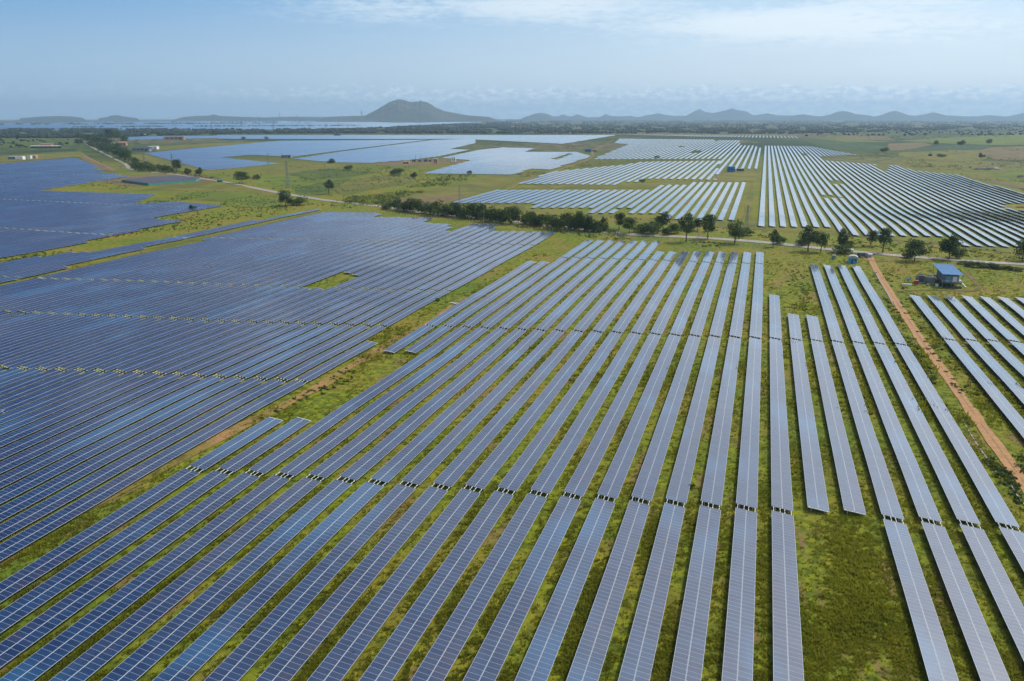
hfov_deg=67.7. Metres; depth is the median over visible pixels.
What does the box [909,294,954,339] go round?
solar table
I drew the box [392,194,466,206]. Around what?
dry field
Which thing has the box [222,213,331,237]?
solar table
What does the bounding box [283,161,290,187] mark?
lattice pylon
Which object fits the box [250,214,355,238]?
solar table
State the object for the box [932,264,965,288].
inverter building
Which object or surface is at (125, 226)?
solar table
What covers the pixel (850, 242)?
tree
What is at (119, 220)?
solar table
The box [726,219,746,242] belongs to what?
tree
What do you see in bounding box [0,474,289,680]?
solar table
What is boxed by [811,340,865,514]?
solar table
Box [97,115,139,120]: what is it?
hill
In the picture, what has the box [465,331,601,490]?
solar table
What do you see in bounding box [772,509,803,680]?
solar table
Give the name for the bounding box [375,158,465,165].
bare field
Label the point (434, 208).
bush
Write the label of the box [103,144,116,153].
tree
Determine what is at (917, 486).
solar table
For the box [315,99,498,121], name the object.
hill
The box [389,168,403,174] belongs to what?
bush
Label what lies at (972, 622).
solar table
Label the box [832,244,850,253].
bush
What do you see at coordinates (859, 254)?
parked truck
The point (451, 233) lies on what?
solar table
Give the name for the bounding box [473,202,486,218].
bush
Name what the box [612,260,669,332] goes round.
solar table
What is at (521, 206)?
dry field
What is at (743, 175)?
dry field
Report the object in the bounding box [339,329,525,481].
solar table
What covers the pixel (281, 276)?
solar table
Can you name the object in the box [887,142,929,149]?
bare field
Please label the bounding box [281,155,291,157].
building
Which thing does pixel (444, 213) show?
bush
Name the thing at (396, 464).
solar table
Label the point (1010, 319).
solar table
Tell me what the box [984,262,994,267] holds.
bush
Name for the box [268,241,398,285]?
solar table
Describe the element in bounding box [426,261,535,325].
solar table
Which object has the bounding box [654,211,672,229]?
tree
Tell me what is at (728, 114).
hill
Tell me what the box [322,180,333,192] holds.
tree
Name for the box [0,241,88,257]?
solar table
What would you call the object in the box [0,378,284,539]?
solar table
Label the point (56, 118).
hill
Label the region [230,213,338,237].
solar table
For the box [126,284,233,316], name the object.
solar table
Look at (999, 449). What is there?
track
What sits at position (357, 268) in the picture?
solar table
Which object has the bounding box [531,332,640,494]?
solar table
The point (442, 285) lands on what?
solar table
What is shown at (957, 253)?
bush
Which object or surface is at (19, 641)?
solar table
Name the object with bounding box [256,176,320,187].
crop field
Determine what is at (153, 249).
dirt strip
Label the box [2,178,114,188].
solar table
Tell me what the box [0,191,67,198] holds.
solar table
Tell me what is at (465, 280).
solar table
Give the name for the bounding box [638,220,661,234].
bush
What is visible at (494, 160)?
solar table rows
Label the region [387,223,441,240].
solar table
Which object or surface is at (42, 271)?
solar table
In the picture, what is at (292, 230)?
solar table
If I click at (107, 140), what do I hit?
tree
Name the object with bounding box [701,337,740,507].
solar table
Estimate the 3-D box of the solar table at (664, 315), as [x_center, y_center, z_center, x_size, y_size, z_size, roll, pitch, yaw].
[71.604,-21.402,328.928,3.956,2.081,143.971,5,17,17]
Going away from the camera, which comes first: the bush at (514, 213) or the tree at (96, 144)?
the bush at (514, 213)
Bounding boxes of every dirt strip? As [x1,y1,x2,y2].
[0,212,317,285]
[64,298,465,523]
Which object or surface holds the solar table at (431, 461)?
on the ground at (556, 245)
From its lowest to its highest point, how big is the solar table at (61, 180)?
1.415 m
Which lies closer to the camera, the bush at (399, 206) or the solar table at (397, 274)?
the solar table at (397, 274)
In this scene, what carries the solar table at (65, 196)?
on the ground at (556, 245)
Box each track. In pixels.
[83,156,117,171]
[506,140,612,189]
[861,257,922,263]
[868,257,1023,492]
[897,289,976,291]
[962,271,980,290]
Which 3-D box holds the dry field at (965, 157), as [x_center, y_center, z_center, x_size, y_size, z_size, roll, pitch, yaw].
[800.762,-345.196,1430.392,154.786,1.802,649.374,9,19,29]
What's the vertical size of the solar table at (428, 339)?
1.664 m
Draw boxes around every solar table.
[0,175,114,185]
[0,175,119,186]
[0,176,121,187]
[0,176,128,188]
[0,179,109,189]
[0,181,95,190]
[0,184,76,191]
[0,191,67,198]
[0,205,129,223]
[0,233,94,250]
[0,234,102,252]
[0,234,111,254]
[0,237,175,272]
[0,237,185,275]
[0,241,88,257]
[0,251,89,270]
[0,252,74,267]
[0,256,39,264]
[0,278,42,288]
[0,278,55,291]
[0,278,68,294]
[0,278,78,298]
[0,279,92,302]
[0,279,103,306]
[0,280,116,310]
[0,312,37,324]
[0,312,54,329]
[0,313,68,334]
[0,314,82,339]
[0,314,98,345]
[0,315,112,351]
[0,316,129,357]
[0,316,144,364]
[0,367,25,378]
[0,368,45,386]
[0,368,63,395]
[0,369,84,404]
[0,370,103,413]
[0,370,122,423]
[0,371,141,434]
[0,372,161,446]
[0,373,182,459]
[0,374,202,472]
[0,376,222,487]
[0,376,243,503]
[0,378,263,520]
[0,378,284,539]
[0,379,305,560]
[0,467,200,601]
[0,469,230,632]
[0,472,260,667]
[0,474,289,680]
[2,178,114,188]
[2,182,87,190]
[2,317,158,368]
[3,175,125,186]
[5,175,109,184]
[5,247,144,277]
[5,280,130,311]
[7,191,71,198]
[10,192,76,199]
[14,206,164,228]
[15,192,83,199]
[16,266,68,277]
[20,206,169,229]
[20,317,176,368]
[21,280,141,312]
[22,192,90,199]
[29,206,176,229]
[30,192,96,199]
[33,192,100,200]
[35,281,155,313]
[36,207,185,230]
[38,192,106,200]
[39,237,224,277]
[41,318,191,369]
[45,193,111,200]
[45,207,188,230]
[49,476,320,680]
[50,281,169,313]
[51,193,118,201]
[52,208,196,231]
[52,238,234,278]
[57,193,124,201]
[59,319,206,369]
[61,208,205,231]
[62,193,130,201]
[65,238,241,278]
[65,282,181,314]
[68,218,153,232]
[69,193,135,201]
[75,194,140,202]
[75,218,160,232]
[77,320,223,370]
[78,238,250,279]
[79,282,193,314]
[81,194,147,202]
[84,219,165,233]
[87,194,155,202]
[89,238,260,279]
[94,220,174,233]
[96,283,207,315]
[98,320,238,371]
[101,220,180,234]
[101,478,352,680]
[102,238,271,279]
[109,283,219,315]
[115,238,281,280]
[117,321,255,371]
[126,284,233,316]
[128,238,291,280]
[136,321,270,372]
[139,239,301,280]
[140,284,246,316]
[151,239,309,281]
[153,480,383,680]
[155,284,258,317]
[155,322,287,374]
[165,239,319,282]
[172,285,272,318]
[174,220,256,237]
[175,322,303,375]
[177,239,329,282]
[184,209,321,237]
[187,285,285,319]
[188,417,282,470]
[191,239,340,283]
[195,322,318,376]
[202,286,299,320]
[203,240,349,283]
[204,483,414,680]
[213,213,324,237]
[216,240,358,283]
[216,323,336,377]
[217,287,309,320]
[219,417,310,472]
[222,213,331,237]
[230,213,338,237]
[230,240,368,284]
[234,288,323,321]
[236,324,351,378]
[240,213,346,237]
[242,240,379,284]
[248,326,469,474]
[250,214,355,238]
[250,287,339,321]
[255,241,390,284]
[256,485,447,680]
[257,324,368,378]
[259,214,363,238]
[265,287,352,321]
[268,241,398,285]
[270,214,371,238]
[277,325,385,380]
[279,213,380,238]
[279,327,488,476]
[282,241,409,285]
[282,288,367,322]
[289,217,377,238]
[294,242,419,287]
[297,217,385,239]
[297,288,381,322]
[297,341,376,381]
[307,217,393,239]
[307,488,480,680]
[308,327,506,479]
[314,288,393,323]
[317,217,400,239]
[328,217,408,239]
[330,289,408,324]
[335,243,450,287]
[338,217,416,240]
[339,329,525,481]
[344,242,429,272]
[346,217,425,239]
[346,289,422,324]
[348,243,459,287]
[353,242,440,276]
[356,218,431,240]
[359,489,513,680]
[361,243,470,288]
[363,289,435,325]
[366,222,426,240]
[370,329,544,483]
[376,243,481,288]
[377,223,433,240]
[379,290,450,325]
[384,325,433,353]
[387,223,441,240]
[389,244,491,289]
[396,224,450,241]
[401,330,563,484]
[403,244,501,289]
[405,325,451,352]
[407,226,451,241]
[411,492,546,680]
[416,244,512,290]
[426,223,478,242]
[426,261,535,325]
[430,244,522,289]
[433,330,582,488]
[437,223,487,242]
[444,244,533,290]
[445,261,548,327]
[447,223,496,242]
[462,257,567,326]
[463,495,580,680]
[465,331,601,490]
[480,257,579,327]
[498,332,621,492]
[500,258,591,328]
[515,497,614,680]
[518,258,605,329]
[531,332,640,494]
[536,258,617,329]
[555,259,630,331]
[564,333,660,497]
[566,499,649,680]
[574,259,643,331]
[593,260,656,332]
[597,334,680,500]
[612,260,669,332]
[618,502,684,680]
[631,261,682,333]
[632,335,700,502]
[651,261,696,334]
[666,336,720,503]
[670,262,709,334]
[670,505,720,680]
[690,262,722,335]
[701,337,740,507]
[710,263,735,336]
[722,506,756,680]
[729,263,749,336]
[736,337,761,509]
[750,263,762,338]
[769,294,781,338]
[770,338,792,512]
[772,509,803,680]
[788,313,801,339]
[790,338,828,511]
[806,315,822,340]
[810,264,843,341]
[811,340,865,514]
[823,264,864,342]
[832,341,903,521]
[837,264,885,343]
[852,265,906,344]
[853,342,941,523]
[874,343,980,526]
[883,517,958,680]
[896,344,1018,529]
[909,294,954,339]
[921,520,1009,680]
[927,295,975,339]
[944,295,997,341]
[944,339,1023,437]
[960,522,1023,660]
[961,295,1018,341]
[965,339,1023,403]
[971,211,1021,229]
[980,296,1023,334]
[987,340,1023,375]
[997,296,1023,317]
[999,525,1023,570]
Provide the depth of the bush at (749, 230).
480.93 m
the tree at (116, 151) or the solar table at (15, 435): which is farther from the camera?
the tree at (116, 151)
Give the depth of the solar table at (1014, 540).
134.44 m
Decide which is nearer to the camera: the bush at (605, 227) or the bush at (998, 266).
the bush at (998, 266)
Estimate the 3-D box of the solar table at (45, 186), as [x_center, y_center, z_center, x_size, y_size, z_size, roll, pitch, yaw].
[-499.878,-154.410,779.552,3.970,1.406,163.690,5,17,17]
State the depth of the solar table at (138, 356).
247.11 m
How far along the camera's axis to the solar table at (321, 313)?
301.53 m
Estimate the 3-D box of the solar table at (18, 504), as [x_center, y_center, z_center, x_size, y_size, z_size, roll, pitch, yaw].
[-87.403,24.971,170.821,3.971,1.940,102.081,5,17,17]
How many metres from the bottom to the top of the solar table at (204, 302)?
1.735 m
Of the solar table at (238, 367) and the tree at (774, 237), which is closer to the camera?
the solar table at (238, 367)
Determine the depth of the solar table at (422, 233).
489.26 m
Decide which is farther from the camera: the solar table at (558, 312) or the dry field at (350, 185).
the dry field at (350, 185)
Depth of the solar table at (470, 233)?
485.59 m
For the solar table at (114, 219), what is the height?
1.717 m
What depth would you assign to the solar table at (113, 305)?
312.04 m
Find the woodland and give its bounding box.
[0,119,1023,147]
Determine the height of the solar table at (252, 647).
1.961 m
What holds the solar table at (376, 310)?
on the ground at (556, 245)
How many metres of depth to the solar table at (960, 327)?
282.41 m
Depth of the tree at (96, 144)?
1655.32 m
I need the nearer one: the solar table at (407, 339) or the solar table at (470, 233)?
the solar table at (407, 339)
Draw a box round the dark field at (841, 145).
[807,141,886,151]
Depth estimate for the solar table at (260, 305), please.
304.47 m
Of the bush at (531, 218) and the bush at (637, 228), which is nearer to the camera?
the bush at (637, 228)
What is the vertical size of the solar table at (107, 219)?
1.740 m
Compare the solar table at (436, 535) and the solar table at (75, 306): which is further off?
the solar table at (75, 306)
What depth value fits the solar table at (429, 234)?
483.07 m
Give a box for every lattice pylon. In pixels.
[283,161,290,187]
[744,205,748,227]
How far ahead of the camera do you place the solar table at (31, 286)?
334.25 m
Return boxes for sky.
[0,0,1023,119]
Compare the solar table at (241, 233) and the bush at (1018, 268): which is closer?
the bush at (1018, 268)
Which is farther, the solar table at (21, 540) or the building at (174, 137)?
the building at (174, 137)
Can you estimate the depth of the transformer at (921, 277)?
346.07 m
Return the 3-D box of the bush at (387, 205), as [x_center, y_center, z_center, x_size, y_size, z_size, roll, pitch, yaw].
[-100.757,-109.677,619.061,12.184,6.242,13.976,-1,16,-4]
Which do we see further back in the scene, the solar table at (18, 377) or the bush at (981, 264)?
the bush at (981, 264)
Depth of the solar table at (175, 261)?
393.75 m
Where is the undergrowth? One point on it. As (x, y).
(998, 468)
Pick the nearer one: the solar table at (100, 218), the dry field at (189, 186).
the solar table at (100, 218)
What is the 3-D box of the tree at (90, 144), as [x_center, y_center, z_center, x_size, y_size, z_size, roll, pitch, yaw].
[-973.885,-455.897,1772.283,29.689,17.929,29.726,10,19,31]
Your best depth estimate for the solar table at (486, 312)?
318.93 m
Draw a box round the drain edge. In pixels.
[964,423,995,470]
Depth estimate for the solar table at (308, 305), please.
303.33 m
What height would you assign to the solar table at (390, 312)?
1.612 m
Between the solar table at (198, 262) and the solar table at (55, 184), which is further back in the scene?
the solar table at (55, 184)
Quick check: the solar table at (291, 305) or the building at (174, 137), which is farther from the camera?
the building at (174, 137)
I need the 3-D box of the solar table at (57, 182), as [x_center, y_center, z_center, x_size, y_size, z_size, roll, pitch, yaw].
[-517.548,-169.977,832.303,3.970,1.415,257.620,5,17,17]
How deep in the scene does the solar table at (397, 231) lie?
494.05 m
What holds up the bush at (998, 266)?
on the ground at (556, 245)
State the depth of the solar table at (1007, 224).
548.91 m
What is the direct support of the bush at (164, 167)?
on the ground at (556, 245)
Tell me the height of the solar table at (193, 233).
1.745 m
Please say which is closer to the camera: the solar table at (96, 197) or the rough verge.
the solar table at (96, 197)
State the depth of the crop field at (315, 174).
997.92 m
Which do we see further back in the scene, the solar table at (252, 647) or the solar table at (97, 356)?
the solar table at (97, 356)
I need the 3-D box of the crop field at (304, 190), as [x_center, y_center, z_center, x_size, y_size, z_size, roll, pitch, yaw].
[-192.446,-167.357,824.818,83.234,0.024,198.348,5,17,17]
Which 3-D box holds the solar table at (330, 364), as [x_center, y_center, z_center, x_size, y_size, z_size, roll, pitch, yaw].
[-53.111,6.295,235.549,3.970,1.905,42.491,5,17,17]
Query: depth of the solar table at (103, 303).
313.01 m
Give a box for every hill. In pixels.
[18,116,86,120]
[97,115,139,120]
[169,115,348,120]
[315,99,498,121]
[516,108,793,119]
[522,114,552,120]
[768,111,1023,120]
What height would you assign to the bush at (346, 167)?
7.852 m
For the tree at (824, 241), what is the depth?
423.50 m
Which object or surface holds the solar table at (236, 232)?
on the ground at (556, 245)
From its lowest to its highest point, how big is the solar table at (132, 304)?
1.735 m
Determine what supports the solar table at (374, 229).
on the ground at (556, 245)
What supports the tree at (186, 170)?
on the ground at (556, 245)
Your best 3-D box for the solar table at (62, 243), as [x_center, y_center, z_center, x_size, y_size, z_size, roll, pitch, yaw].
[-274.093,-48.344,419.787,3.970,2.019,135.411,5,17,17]
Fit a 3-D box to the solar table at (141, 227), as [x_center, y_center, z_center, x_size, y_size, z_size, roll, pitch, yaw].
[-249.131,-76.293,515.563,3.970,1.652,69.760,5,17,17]
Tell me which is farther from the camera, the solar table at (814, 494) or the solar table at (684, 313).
the solar table at (684, 313)
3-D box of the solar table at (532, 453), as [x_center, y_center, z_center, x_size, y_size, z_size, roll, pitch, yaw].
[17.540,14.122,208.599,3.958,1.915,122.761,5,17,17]
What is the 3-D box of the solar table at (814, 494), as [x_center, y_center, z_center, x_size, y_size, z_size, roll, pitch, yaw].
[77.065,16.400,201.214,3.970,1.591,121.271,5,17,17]
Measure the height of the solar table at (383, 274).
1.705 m
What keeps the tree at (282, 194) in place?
on the ground at (556, 245)
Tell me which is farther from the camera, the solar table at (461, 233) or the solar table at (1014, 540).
the solar table at (461, 233)
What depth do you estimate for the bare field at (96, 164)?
1180.83 m
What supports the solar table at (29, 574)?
on the ground at (556, 245)
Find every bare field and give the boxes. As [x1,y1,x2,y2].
[79,156,114,172]
[104,174,226,186]
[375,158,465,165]
[591,134,794,135]
[829,136,894,139]
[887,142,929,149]
[954,175,1023,189]
[974,146,1023,159]
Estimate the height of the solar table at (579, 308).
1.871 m
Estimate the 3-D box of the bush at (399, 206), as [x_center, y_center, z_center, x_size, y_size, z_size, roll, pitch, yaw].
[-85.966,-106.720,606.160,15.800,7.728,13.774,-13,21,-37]
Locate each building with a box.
[7,156,18,158]
[30,145,58,147]
[131,147,151,150]
[164,136,185,139]
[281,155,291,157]
[727,166,734,171]
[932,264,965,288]
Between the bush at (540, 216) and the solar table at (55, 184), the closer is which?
the bush at (540, 216)
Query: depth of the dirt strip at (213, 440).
184.57 m
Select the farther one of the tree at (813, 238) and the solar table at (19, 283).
the tree at (813, 238)
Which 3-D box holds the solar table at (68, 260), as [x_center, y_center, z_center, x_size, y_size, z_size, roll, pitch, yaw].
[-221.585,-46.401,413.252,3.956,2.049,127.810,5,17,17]
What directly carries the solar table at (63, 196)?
on the ground at (556, 245)
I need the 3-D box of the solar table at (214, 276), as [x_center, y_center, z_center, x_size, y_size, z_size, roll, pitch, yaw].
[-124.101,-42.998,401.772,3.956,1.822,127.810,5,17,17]
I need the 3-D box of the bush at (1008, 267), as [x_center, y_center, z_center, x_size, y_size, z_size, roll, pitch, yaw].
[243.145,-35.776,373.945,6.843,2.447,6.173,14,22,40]
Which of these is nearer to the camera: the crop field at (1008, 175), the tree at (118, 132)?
the crop field at (1008, 175)
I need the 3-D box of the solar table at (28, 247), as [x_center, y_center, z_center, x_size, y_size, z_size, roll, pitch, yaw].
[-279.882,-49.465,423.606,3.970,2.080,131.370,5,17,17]
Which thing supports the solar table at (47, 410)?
on the ground at (556, 245)
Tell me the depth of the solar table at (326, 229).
507.10 m
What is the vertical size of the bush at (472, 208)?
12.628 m
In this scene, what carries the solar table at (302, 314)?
on the ground at (556, 245)
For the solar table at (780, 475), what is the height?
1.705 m
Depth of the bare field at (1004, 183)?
904.19 m
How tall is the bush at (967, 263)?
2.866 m
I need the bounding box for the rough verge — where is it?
[563,159,719,167]
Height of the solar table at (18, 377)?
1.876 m
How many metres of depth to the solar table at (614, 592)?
118.60 m
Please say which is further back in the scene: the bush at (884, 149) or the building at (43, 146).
the building at (43, 146)
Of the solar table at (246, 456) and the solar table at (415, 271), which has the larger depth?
the solar table at (415, 271)
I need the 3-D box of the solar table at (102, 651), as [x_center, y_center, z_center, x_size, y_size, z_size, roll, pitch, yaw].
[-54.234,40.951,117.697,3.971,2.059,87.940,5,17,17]
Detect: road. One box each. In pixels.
[79,139,251,186]
[249,187,1023,264]
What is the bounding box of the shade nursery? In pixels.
[122,175,199,185]
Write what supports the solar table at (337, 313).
on the ground at (556, 245)
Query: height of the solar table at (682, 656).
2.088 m
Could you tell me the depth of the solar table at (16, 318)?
282.43 m
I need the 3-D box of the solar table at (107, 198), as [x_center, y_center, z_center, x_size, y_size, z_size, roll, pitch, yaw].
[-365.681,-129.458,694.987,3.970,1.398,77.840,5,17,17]
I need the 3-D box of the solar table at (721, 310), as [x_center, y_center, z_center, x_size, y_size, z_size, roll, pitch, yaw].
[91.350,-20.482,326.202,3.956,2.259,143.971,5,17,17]
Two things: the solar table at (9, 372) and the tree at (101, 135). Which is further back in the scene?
the tree at (101, 135)
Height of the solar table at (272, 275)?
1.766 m
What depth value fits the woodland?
3916.89 m
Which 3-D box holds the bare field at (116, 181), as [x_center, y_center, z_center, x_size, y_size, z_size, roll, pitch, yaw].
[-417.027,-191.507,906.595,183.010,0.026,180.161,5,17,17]
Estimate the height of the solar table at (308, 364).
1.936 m
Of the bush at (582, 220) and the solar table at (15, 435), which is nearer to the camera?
the solar table at (15, 435)
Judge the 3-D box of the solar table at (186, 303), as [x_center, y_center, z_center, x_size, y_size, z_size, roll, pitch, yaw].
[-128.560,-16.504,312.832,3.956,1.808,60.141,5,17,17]
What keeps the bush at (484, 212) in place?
on the ground at (556, 245)
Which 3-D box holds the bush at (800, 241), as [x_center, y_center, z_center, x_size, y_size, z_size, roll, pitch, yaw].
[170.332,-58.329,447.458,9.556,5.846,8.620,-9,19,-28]
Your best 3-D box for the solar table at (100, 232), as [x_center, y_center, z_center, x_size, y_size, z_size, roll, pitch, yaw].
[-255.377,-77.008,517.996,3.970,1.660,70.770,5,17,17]
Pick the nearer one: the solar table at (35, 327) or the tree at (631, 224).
the solar table at (35, 327)
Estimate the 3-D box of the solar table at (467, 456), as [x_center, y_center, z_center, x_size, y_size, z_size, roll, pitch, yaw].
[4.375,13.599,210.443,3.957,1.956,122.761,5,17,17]
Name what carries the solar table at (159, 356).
on the ground at (556, 245)
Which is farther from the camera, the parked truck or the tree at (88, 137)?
the tree at (88, 137)
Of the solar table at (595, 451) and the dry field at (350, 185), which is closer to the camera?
the solar table at (595, 451)
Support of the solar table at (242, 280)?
on the ground at (556, 245)
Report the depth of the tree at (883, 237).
420.16 m
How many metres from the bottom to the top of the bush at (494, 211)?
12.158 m
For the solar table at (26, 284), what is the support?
on the ground at (556, 245)
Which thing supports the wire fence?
on the ground at (556, 245)
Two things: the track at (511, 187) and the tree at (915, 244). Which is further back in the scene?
the track at (511, 187)
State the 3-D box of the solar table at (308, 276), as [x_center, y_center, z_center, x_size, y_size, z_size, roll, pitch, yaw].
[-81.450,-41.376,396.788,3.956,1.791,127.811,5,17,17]
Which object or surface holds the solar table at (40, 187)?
on the ground at (556, 245)
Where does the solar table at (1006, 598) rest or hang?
on the ground at (556, 245)
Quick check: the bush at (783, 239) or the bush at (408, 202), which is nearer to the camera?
the bush at (783, 239)
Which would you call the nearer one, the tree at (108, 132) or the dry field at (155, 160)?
the dry field at (155, 160)
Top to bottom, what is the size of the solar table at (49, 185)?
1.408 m
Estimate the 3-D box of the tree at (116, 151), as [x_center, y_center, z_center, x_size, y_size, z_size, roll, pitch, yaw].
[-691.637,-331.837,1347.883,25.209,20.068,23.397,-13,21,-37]
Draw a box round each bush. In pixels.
[133,161,143,168]
[140,161,157,170]
[161,164,171,170]
[251,174,260,178]
[286,196,308,204]
[344,165,352,169]
[380,202,391,209]
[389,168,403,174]
[391,196,400,209]
[395,202,412,210]
[401,197,423,211]
[411,199,429,213]
[424,203,439,213]
[425,199,449,215]
[439,206,453,216]
[449,203,466,217]
[458,201,479,217]
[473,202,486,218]
[478,207,495,221]
[484,205,503,221]
[491,210,505,222]
[502,205,523,223]
[520,212,529,223]
[524,211,539,224]
[534,214,546,225]
[540,214,557,228]
[550,213,569,229]
[563,211,576,229]
[568,210,583,229]
[574,211,592,230]
[583,215,596,231]
[592,221,602,231]
[598,217,608,230]
[630,223,647,232]
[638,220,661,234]
[661,227,672,234]
[668,223,683,233]
[741,227,753,234]
[777,235,787,243]
[795,237,809,245]
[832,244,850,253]
[879,147,889,151]
[901,250,914,257]
[948,245,966,258]
[963,261,979,266]
[971,261,989,267]
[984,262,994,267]
[991,263,1004,269]
[1001,265,1014,270]
[1012,267,1023,270]
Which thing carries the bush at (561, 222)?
on the ground at (556, 245)
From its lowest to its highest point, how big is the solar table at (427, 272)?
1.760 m
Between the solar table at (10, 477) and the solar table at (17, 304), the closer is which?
the solar table at (10, 477)
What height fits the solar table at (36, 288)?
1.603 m
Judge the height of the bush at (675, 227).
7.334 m
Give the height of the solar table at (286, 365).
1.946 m
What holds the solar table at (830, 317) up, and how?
on the ground at (556, 245)
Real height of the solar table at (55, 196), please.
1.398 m
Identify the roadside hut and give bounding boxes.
[848,255,857,262]
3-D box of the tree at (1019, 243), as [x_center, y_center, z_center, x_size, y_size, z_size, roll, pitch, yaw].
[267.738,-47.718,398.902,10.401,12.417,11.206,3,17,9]
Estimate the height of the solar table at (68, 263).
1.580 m
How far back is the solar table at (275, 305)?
304.00 m
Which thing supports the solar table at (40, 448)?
on the ground at (556, 245)
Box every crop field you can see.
[0,138,78,147]
[176,191,279,206]
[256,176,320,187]
[286,169,378,178]
[293,178,350,195]
[810,137,881,141]
[899,134,1023,144]
[904,145,990,151]
[988,171,1023,180]
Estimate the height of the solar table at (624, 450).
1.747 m
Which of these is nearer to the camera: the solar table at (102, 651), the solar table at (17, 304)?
the solar table at (102, 651)
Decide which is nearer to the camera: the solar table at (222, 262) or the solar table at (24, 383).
the solar table at (24, 383)
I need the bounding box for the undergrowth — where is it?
[0,132,1023,509]
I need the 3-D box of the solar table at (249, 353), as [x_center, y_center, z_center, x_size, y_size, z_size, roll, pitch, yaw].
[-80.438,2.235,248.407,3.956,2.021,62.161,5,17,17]
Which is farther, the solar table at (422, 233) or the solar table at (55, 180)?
the solar table at (55, 180)
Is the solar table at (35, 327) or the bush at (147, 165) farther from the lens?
the bush at (147, 165)
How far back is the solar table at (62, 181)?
867.29 m
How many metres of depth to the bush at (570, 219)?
501.19 m
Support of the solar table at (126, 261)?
on the ground at (556, 245)
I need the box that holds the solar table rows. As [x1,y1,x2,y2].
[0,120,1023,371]
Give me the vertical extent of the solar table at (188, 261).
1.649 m
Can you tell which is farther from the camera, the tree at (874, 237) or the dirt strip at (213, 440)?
the tree at (874, 237)
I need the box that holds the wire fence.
[348,207,817,251]
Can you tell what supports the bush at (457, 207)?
on the ground at (556, 245)
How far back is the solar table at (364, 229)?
503.42 m
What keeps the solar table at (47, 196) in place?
on the ground at (556, 245)
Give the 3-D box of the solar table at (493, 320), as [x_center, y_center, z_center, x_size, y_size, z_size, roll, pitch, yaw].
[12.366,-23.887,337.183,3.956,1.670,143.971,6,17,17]
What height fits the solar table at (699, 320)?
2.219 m
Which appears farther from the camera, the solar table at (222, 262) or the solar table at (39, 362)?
the solar table at (222, 262)
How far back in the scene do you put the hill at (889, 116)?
13968.55 m
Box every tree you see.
[74,138,84,143]
[84,134,97,142]
[86,140,97,146]
[90,136,101,142]
[95,142,104,147]
[98,133,107,140]
[99,143,110,149]
[102,138,113,143]
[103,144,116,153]
[104,129,116,139]
[112,147,126,154]
[113,130,122,140]
[118,149,132,160]
[119,136,127,141]
[171,159,180,168]
[183,168,191,173]
[195,167,202,174]
[233,171,251,179]
[276,190,293,205]
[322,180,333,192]
[614,212,625,229]
[621,217,637,232]
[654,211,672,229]
[677,213,695,241]
[691,218,705,228]
[702,214,716,238]
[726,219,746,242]
[768,229,779,242]
[798,225,821,250]
[815,231,829,251]
[837,228,851,244]
[847,240,854,247]
[866,230,878,244]
[878,228,892,251]
[903,238,930,260]
[938,233,963,258]
[1012,239,1023,260]
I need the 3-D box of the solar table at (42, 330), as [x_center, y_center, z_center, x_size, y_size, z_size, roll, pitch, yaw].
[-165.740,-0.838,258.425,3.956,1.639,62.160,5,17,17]
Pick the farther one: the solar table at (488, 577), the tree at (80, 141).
the tree at (80, 141)
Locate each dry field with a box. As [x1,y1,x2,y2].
[0,152,86,161]
[132,154,216,173]
[136,182,278,196]
[152,141,269,150]
[252,163,359,174]
[330,175,415,194]
[368,169,554,202]
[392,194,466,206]
[473,192,1022,253]
[501,180,753,219]
[720,170,758,179]
[898,150,986,165]
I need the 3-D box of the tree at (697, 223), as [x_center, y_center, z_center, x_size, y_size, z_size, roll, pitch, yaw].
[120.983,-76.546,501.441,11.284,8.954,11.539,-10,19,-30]
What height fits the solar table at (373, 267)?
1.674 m
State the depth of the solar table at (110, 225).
522.16 m
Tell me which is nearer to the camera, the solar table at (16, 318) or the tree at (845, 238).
the solar table at (16, 318)
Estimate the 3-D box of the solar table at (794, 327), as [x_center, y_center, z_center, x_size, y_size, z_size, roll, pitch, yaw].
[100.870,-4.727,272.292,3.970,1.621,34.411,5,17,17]
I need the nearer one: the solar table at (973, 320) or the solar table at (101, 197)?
the solar table at (973, 320)
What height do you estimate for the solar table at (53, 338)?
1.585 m
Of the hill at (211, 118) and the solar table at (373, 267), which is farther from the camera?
the hill at (211, 118)
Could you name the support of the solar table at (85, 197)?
on the ground at (556, 245)
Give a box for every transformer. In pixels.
[915,273,925,282]
[926,275,935,283]
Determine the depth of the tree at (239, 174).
850.88 m
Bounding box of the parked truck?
[857,252,867,256]
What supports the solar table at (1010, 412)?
on the ground at (556, 245)
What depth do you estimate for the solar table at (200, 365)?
244.10 m
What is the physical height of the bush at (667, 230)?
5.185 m
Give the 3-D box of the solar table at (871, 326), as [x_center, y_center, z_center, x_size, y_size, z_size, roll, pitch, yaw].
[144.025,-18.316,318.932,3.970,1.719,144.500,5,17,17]
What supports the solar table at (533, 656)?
on the ground at (556, 245)
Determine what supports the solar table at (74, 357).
on the ground at (556, 245)
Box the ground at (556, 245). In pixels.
[0,119,1023,680]
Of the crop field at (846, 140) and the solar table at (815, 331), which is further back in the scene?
the crop field at (846, 140)
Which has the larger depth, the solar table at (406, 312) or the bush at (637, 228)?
the bush at (637, 228)

